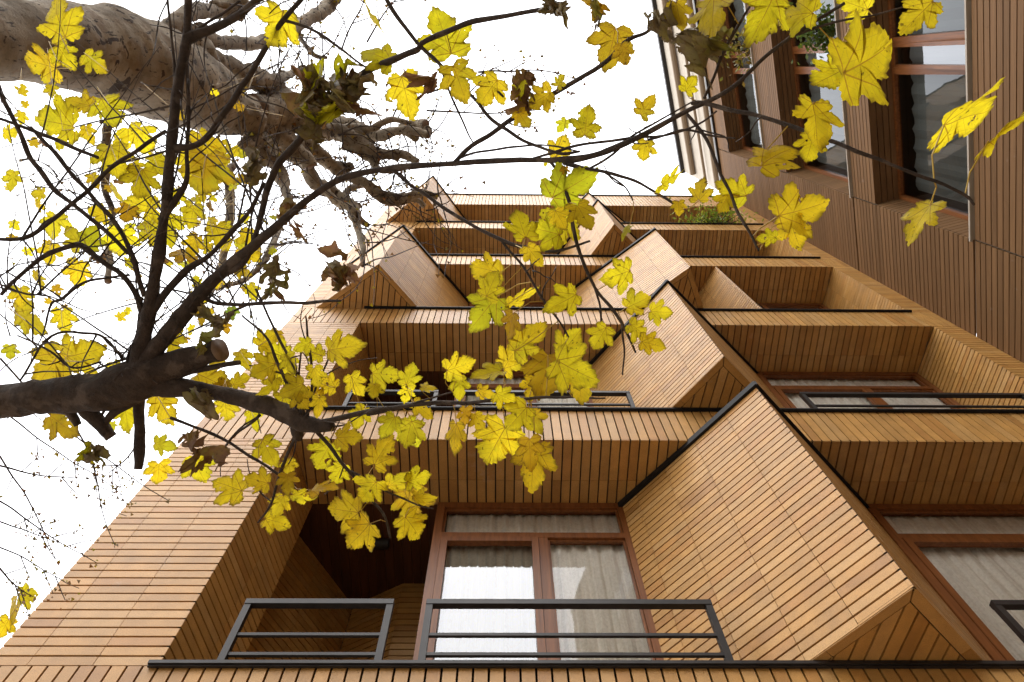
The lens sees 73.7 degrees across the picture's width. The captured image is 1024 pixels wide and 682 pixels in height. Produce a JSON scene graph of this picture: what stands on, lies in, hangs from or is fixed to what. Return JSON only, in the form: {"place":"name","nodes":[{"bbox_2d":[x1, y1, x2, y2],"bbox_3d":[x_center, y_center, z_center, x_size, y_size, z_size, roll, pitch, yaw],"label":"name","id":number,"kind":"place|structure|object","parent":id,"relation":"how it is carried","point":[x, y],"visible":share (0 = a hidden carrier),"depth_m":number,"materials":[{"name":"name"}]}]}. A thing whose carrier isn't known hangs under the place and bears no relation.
{"place":"outdoors","nodes":[
{"label":"outdoors","id":0,"kind":"place"},
{"bbox_2d":[0,0,589,616],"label":"plane tree","id":1,"kind":"object","parent":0,"point":[122,38],"visible":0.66,"depth_m":6.05,"materials":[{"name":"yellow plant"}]},
{"bbox_2d":[0,0,976,647],"label":"sky","id":2,"kind":"structure","parent":0,"point":[612,94],"materials":[{"name":"white"}]},
{"bbox_2d":[0,175,1023,681],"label":"wooden building","id":3,"kind":"structure","parent":0,"point":[780,461],"depth_m":6.30,"materials":[{"name":"wood cladding"},{"name":"stained wood"},{"name":"glass"}]},
{"bbox_2d":[469,301,544,306],"bbox_3d":[0.029,-0.226,11.295,1.573,2.485,0.090,0,-69,-1],"label":"window","id":4,"kind":"structure","parent":3,"relation":"in","point":[532,304],"depth_m":12.37,"materials":[{"name":"brown wood"}]},
{"bbox_2d":[454,370,593,406],"bbox_3d":[0.159,0.929,8.388,1.783,2.563,0.139,0,-69,-1],"label":"window","id":5,"kind":"structure","parent":3,"relation":"in","point":[518,376],"depth_m":9.03,"materials":[{"name":"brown wood"}]},
{"bbox_2d":[413,502,663,659],"bbox_3d":[0.195,2.095,5.420,1.802,2.604,0.140,0,-69,-1],"label":"window","id":6,"kind":"structure","parent":3,"relation":"in","point":[486,550],"depth_m":5.77,"materials":[{"name":"brown wood"}]},
{"bbox_2d":[669,192,763,224],"bbox_3d":[4.719,-2.802,16.222,2.349,1.290,1.633,0,-69,-1],"label":"balcony shrub","id":7,"kind":"object","parent":3,"relation":"on","point":[712,218],"visible":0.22,"depth_m":15.80,"materials":[{"name":"green plant"}]},
{"bbox_2d":[759,303,828,308],"bbox_3d":[5.107,-0.194,11.351,1.165,2.485,0.090,0,-69,-1],"label":"window","id":8,"kind":"structure","parent":3,"relation":"in","point":[764,305],"depth_m":12.43,"materials":[{"name":"brown wood"}]},
{"bbox_2d":[756,371,965,408],"bbox_3d":[4.567,0.957,8.437,2.295,2.563,0.139,0,-69,-1],"label":"window","id":9,"kind":"structure","parent":3,"relation":"in","point":[786,387],"depth_m":9.15,"materials":[{"name":"brown wood"}]},
{"bbox_2d":[868,504,1023,659],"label":"window","id":10,"kind":"structure","parent":3,"relation":"in","point":[972,555],"depth_m":6.07,"materials":[{"name":"brown wood"}]},
{"bbox_2d":[0,0,1023,638],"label":"maple tree","id":11,"kind":"object","parent":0,"point":[150,370],"visible":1,"depth_m":2.33,"materials":[{"name":"yellow plant"}]},
{"label":"ground","id":12,"kind":"structure","parent":0,"visible":0},
{"bbox_2d":[651,0,980,332],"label":"cream building","id":13,"kind":"structure","parent":12,"relation":"on","point":[695,158],"depth_m":26.08,"materials":[{"name":"beige paint"}]},
{"bbox_2d":[693,0,1023,362],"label":"timber building","id":14,"kind":"structure","parent":12,"relation":"on","point":[962,52],"depth_m":9.99,"materials":[{"name":"brown wood"}]},
{"bbox_2d":[720,19,752,86],"bbox_3d":[5.404,-6.376,14.637,2.267,1.189,1.444,-23,-70,8],"label":"hanging plant","id":15,"kind":"object","parent":14,"relation":"hanging from","point":[747,53],"visible":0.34,"depth_m":15.02,"materials":[{"name":"green plant"}]},
{"bbox_2d":[718,0,764,158],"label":"window","id":16,"kind":"structure","parent":14,"relation":"in","point":[746,98],"depth_m":17.26,"materials":[{"name":"grey"}]},
{"bbox_2d":[789,1,835,64],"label":"hanging plant","id":17,"kind":"object","parent":14,"relation":"hanging from","point":[820,37],"visible":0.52,"depth_m":11.43,"materials":[{"name":"green plant"}]},
{"bbox_2d":[772,0,853,197],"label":"window","id":18,"kind":"structure","parent":14,"relation":"in","point":[831,169],"depth_m":13.38,"materials":[{"name":"grey"}]},
{"bbox_2d":[864,0,975,241],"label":"window","id":19,"kind":"structure","parent":14,"relation":"in","point":[930,75],"depth_m":9.82,"materials":[{"name":"grey"}]}
]}

